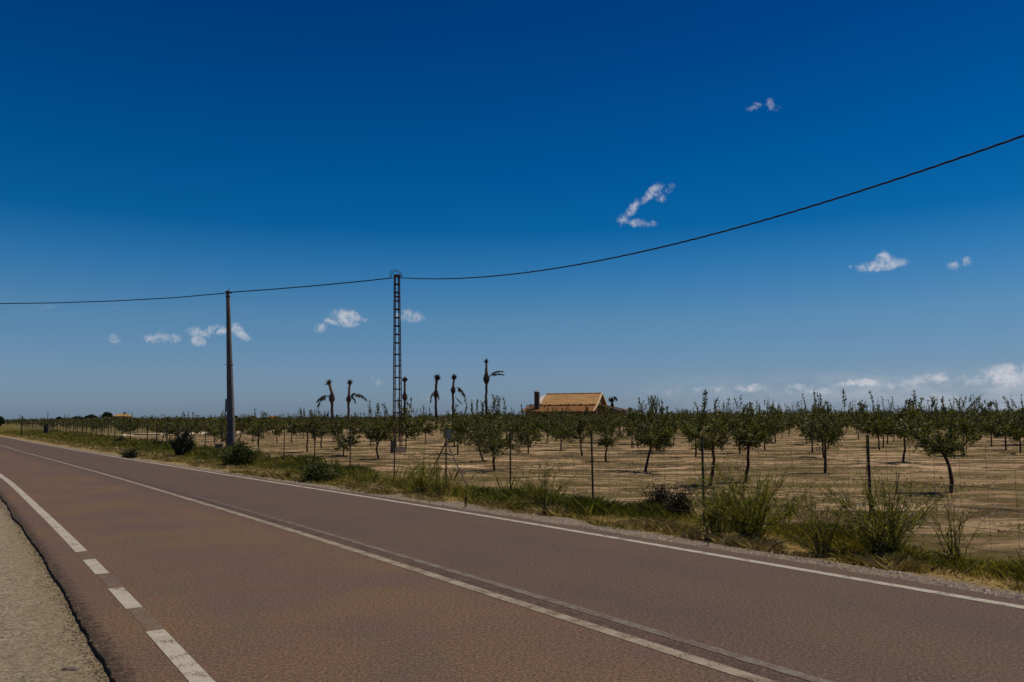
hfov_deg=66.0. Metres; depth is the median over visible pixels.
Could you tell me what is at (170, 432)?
almond tree
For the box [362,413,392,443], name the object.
almond tree
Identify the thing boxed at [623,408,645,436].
almond tree
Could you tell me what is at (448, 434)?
sign plate
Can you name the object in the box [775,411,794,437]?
almond tree
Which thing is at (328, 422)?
almond tree
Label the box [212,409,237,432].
almond tree
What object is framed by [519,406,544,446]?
almond tree
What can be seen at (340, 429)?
almond tree
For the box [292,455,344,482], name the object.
bush
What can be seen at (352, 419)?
almond tree
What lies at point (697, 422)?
almond tree
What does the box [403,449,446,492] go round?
wispy shrub
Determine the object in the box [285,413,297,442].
almond tree
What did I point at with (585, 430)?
almond tree
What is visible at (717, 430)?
almond tree
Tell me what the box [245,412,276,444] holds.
almond tree
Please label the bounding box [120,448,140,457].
bush
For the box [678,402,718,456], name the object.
almond tree
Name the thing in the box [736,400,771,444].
almond tree
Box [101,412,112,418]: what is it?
dark tree
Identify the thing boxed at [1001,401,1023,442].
almond tree
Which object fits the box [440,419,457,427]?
almond tree
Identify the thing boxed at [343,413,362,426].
almond tree
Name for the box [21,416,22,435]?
gate post
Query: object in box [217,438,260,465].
bush
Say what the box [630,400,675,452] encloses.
almond tree
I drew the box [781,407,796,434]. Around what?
almond tree
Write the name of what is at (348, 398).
palm tree
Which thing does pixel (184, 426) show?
almond tree
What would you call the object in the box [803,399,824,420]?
almond tree
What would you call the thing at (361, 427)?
almond tree
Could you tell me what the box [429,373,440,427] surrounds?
palm tree
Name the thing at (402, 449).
lattice mast
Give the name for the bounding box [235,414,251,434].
almond tree
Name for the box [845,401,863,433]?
almond tree
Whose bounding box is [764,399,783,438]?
almond tree
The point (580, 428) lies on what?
almond tree
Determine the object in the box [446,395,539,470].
almond tree
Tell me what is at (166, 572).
road
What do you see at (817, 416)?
almond tree
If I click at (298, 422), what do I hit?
almond tree
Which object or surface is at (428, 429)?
almond tree
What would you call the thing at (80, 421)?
orchard foliage
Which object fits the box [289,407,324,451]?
almond tree
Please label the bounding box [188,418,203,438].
almond tree
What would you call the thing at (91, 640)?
asphalt crumbs
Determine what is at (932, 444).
almond tree
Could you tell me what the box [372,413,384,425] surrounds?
almond tree
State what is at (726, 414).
almond tree
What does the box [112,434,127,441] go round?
bush
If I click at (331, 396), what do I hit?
palm tree
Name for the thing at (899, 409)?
almond tree
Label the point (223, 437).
almond tree
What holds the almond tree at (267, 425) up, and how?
on the ground at (38, 639)
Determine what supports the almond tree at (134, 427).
on the ground at (38, 639)
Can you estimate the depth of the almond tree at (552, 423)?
51.79 m
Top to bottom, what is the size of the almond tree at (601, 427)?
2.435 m
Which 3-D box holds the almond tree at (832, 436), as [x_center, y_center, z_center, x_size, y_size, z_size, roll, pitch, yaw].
[9.071,2.617,22.695,1.536,2.552,1.335,0,-6,0]
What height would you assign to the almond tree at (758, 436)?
2.083 m
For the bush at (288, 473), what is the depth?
22.23 m
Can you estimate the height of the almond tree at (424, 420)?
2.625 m
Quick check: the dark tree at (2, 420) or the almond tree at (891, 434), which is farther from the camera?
the dark tree at (2, 420)
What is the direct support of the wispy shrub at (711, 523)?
on the ground at (38, 639)
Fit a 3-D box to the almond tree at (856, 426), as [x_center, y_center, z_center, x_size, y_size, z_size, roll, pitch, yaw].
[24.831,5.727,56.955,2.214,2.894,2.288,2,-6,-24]
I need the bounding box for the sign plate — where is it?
[446,430,450,438]
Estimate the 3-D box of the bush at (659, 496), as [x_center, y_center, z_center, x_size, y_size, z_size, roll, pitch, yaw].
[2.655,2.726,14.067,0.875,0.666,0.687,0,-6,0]
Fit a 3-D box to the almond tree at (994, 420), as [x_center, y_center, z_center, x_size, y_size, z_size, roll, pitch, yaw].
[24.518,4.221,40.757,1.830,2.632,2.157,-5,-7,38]
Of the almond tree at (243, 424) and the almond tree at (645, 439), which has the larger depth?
the almond tree at (243, 424)
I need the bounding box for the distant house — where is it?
[113,414,131,417]
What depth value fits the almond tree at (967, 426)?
32.84 m
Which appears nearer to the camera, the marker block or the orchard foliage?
the marker block
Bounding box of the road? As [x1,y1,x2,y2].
[0,436,1023,681]
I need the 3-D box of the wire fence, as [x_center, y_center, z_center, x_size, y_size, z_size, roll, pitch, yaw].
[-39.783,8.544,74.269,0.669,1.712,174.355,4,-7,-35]
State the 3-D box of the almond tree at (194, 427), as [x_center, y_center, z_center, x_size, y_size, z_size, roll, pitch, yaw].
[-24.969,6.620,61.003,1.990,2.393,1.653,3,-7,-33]
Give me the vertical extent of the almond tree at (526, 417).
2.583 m
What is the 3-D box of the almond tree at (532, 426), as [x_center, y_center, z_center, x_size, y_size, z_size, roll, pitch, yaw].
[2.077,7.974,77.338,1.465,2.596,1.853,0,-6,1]
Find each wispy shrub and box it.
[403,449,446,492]
[418,457,457,496]
[499,457,586,508]
[682,456,822,540]
[685,435,750,536]
[775,479,856,557]
[815,438,963,555]
[912,474,984,560]
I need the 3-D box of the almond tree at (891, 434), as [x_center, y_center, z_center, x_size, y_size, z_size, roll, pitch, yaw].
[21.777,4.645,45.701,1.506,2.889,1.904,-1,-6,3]
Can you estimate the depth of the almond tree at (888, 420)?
27.70 m
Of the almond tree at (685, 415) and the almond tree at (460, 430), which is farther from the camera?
the almond tree at (685, 415)
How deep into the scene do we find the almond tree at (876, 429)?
38.54 m
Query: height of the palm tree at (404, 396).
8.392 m
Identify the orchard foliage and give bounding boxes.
[3,408,1019,432]
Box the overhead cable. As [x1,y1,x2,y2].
[0,135,1023,303]
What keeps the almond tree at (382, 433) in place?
on the ground at (38, 639)
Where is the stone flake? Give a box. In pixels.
[61,667,78,670]
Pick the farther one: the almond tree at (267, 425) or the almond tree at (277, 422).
the almond tree at (277, 422)
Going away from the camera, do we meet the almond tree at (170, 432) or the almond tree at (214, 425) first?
the almond tree at (214, 425)
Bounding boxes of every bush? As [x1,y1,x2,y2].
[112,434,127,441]
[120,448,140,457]
[149,438,161,444]
[168,429,196,455]
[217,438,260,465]
[279,460,295,476]
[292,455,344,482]
[636,479,674,507]
[659,482,698,517]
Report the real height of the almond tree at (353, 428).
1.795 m
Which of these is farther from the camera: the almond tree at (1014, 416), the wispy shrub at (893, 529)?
the almond tree at (1014, 416)
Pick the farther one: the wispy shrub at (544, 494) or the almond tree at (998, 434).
the almond tree at (998, 434)
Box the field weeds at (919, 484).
[98,427,1023,547]
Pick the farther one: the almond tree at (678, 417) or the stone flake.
the almond tree at (678, 417)
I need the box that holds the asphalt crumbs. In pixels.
[0,493,125,681]
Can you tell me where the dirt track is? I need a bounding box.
[107,428,443,435]
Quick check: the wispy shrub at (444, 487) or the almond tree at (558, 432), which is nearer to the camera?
the wispy shrub at (444, 487)
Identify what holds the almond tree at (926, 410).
on the ground at (38, 639)
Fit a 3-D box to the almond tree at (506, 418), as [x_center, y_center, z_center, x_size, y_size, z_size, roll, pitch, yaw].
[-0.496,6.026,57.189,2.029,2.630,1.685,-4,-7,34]
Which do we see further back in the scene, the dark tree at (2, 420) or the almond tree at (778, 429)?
the dark tree at (2, 420)
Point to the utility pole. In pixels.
(229, 406)
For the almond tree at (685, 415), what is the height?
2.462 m
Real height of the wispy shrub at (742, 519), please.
1.270 m
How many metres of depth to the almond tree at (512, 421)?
61.05 m
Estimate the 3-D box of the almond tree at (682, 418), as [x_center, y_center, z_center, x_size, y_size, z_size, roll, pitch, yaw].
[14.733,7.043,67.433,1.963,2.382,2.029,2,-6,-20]
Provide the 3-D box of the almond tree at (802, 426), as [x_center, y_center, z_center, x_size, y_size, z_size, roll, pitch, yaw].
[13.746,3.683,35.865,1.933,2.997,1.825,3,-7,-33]
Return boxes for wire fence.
[26,422,1023,555]
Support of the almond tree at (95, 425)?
on the ground at (38, 639)
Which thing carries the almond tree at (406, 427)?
on the ground at (38, 639)
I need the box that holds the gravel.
[59,446,1023,599]
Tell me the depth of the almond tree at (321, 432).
44.56 m
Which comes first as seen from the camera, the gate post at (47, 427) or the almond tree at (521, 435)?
the almond tree at (521, 435)
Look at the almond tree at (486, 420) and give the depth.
50.91 m
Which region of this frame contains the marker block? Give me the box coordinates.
[214,443,223,447]
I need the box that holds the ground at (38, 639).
[0,419,1023,681]
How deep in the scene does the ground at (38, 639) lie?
19.79 m
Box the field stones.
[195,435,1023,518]
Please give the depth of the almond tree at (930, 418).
52.02 m
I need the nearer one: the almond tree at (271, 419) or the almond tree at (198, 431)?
the almond tree at (198, 431)
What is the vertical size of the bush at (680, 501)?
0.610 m
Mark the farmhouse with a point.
(579, 402)
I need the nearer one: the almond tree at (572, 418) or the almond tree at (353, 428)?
the almond tree at (353, 428)
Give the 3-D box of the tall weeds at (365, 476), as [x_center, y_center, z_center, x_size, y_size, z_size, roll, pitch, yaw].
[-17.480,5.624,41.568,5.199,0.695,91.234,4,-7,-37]
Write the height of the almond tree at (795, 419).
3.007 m
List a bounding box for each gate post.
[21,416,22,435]
[46,424,49,432]
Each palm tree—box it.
[316,380,334,424]
[346,380,367,429]
[402,377,411,416]
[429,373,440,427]
[451,374,465,421]
[483,358,503,415]
[608,396,617,406]
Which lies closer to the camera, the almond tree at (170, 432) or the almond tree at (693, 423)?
the almond tree at (693, 423)
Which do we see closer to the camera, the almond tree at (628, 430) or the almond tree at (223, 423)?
the almond tree at (628, 430)
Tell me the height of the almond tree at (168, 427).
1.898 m
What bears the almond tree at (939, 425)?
on the ground at (38, 639)
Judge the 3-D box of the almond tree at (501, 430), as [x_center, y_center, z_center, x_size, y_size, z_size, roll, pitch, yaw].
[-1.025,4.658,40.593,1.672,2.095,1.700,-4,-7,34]
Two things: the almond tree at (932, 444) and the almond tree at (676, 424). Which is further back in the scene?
the almond tree at (676, 424)
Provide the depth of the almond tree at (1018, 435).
34.91 m
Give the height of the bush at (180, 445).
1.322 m
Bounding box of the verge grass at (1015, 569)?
[0,429,1023,582]
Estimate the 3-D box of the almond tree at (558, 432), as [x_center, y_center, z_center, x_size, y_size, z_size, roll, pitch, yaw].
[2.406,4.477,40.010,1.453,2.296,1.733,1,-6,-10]
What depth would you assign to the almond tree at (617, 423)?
66.52 m
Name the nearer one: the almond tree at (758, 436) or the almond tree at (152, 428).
the almond tree at (758, 436)
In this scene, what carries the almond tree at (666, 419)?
on the ground at (38, 639)
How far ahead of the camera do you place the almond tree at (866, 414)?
41.14 m
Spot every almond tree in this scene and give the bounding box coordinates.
[86,413,103,431]
[119,413,135,436]
[119,419,139,437]
[143,413,164,433]
[159,418,177,438]
[162,416,184,437]
[165,411,190,437]
[176,412,201,432]
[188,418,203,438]
[203,412,226,436]
[203,414,224,442]
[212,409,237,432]
[215,415,236,445]
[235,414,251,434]
[242,415,264,442]
[245,408,268,431]
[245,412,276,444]
[254,412,269,435]
[262,414,277,435]
[269,416,288,442]
[272,414,284,435]
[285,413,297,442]
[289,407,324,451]
[292,413,308,438]
[309,410,325,443]
[315,407,341,447]
[323,416,339,436]
[325,415,345,434]
[328,415,360,456]
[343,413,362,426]
[345,418,364,439]
[348,414,363,433]
[356,419,380,445]
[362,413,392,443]
[365,401,396,458]
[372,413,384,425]
[384,395,425,446]
[406,407,429,437]
[417,404,441,443]
[434,405,474,453]
[437,411,468,445]
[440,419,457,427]
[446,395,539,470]
[449,399,508,461]
[469,404,497,432]
[475,411,505,437]
[494,410,519,431]
[496,408,518,436]
[513,403,543,453]
[518,408,534,428]
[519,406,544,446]
[527,410,539,429]
[539,405,564,442]
[540,410,561,438]
[544,408,573,449]
[547,406,573,440]
[553,408,572,424]
[561,405,601,455]
[562,409,578,426]
[582,416,596,433]
[589,408,615,433]
[592,407,622,436]
[596,407,627,462]
[604,411,623,427]
[613,409,627,429]
[617,408,647,444]
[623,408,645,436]
[625,395,678,471]
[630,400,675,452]
[642,397,676,449]
[645,401,664,416]
[659,406,694,443]
[670,408,684,420]
[672,409,689,434]
[677,409,698,432]
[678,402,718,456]
[679,409,694,422]
[681,410,701,430]
[689,389,742,485]
[700,400,734,436]
[715,395,755,453]
[728,402,740,428]
[730,402,773,480]
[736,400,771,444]
[746,403,786,449]
[763,408,784,441]
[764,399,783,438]
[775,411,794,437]
[778,404,796,432]
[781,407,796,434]
[793,400,816,442]
[794,391,838,452]
[799,390,850,472]
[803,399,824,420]
[807,406,838,457]
[818,403,842,448]
[836,400,868,438]
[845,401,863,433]
[857,390,907,447]
[859,404,894,449]
[871,396,900,444]
[880,389,930,461]
[884,404,900,416]
[885,407,898,441]
[894,395,989,492]
[906,406,925,427]
[915,405,934,420]
[919,398,949,434]
[933,395,969,429]
[938,396,994,455]
[967,394,995,437]
[967,398,1007,445]
[979,400,1023,449]
[1000,394,1023,452]
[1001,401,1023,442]
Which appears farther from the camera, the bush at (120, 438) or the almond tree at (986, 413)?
the almond tree at (986, 413)
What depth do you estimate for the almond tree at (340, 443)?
35.05 m
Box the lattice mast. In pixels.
[390,274,405,452]
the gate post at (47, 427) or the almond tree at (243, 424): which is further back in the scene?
the gate post at (47, 427)
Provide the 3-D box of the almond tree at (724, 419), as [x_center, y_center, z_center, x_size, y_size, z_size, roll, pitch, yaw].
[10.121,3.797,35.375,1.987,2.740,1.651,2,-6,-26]
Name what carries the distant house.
on the ground at (38, 639)
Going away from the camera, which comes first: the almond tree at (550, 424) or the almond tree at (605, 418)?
the almond tree at (605, 418)
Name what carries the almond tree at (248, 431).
on the ground at (38, 639)
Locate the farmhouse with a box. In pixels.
[523,390,629,420]
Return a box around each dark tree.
[0,416,4,425]
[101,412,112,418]
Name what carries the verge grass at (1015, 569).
on the ground at (38, 639)
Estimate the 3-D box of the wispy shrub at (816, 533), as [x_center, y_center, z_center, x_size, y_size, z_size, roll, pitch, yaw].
[3.934,2.274,10.121,0.976,1.052,0.791,0,-6,0]
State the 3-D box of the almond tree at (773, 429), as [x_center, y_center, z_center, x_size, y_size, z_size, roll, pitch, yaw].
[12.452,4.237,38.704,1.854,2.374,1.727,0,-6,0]
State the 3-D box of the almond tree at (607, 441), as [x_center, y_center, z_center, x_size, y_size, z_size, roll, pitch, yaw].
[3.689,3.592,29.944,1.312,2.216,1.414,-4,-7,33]
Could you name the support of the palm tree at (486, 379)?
on the ground at (38, 639)
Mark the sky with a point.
(149, 149)
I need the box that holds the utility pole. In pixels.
[223,289,235,446]
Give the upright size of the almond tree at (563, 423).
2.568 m
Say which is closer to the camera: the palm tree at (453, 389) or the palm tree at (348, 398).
the palm tree at (348, 398)
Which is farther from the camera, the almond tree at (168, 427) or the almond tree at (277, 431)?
the almond tree at (168, 427)
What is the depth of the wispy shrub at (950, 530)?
9.43 m
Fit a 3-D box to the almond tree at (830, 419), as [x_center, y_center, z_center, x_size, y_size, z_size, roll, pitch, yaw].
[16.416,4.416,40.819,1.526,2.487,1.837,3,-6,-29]
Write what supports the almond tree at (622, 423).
on the ground at (38, 639)
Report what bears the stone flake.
on the ground at (38, 639)
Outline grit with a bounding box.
[0,512,90,681]
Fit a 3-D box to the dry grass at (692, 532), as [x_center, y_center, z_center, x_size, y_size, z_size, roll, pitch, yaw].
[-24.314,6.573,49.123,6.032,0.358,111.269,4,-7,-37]
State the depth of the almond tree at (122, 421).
77.03 m
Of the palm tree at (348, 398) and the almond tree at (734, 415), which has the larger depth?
the palm tree at (348, 398)
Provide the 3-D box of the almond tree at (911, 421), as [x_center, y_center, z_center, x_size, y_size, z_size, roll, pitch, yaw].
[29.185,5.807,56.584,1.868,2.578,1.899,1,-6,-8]
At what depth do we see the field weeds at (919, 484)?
24.22 m
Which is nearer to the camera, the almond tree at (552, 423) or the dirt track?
the almond tree at (552, 423)
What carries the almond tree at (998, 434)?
on the ground at (38, 639)
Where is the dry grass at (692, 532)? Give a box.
[1,434,1023,592]
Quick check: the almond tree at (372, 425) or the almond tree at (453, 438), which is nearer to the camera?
the almond tree at (453, 438)
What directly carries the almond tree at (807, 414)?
on the ground at (38, 639)
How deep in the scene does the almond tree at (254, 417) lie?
61.20 m
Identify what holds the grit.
on the ground at (38, 639)
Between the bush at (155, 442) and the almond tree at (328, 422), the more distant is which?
the almond tree at (328, 422)
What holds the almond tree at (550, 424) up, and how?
on the ground at (38, 639)
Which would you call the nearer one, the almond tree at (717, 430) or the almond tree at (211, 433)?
the almond tree at (717, 430)
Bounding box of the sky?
[0,0,1023,419]
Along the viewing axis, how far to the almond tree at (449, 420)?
45.54 m
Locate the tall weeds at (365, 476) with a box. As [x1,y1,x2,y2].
[31,433,1022,579]
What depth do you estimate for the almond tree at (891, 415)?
50.62 m
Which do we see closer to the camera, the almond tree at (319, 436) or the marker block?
the marker block
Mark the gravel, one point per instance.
(995, 592)
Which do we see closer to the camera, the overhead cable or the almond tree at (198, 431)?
the overhead cable
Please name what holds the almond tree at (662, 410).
on the ground at (38, 639)

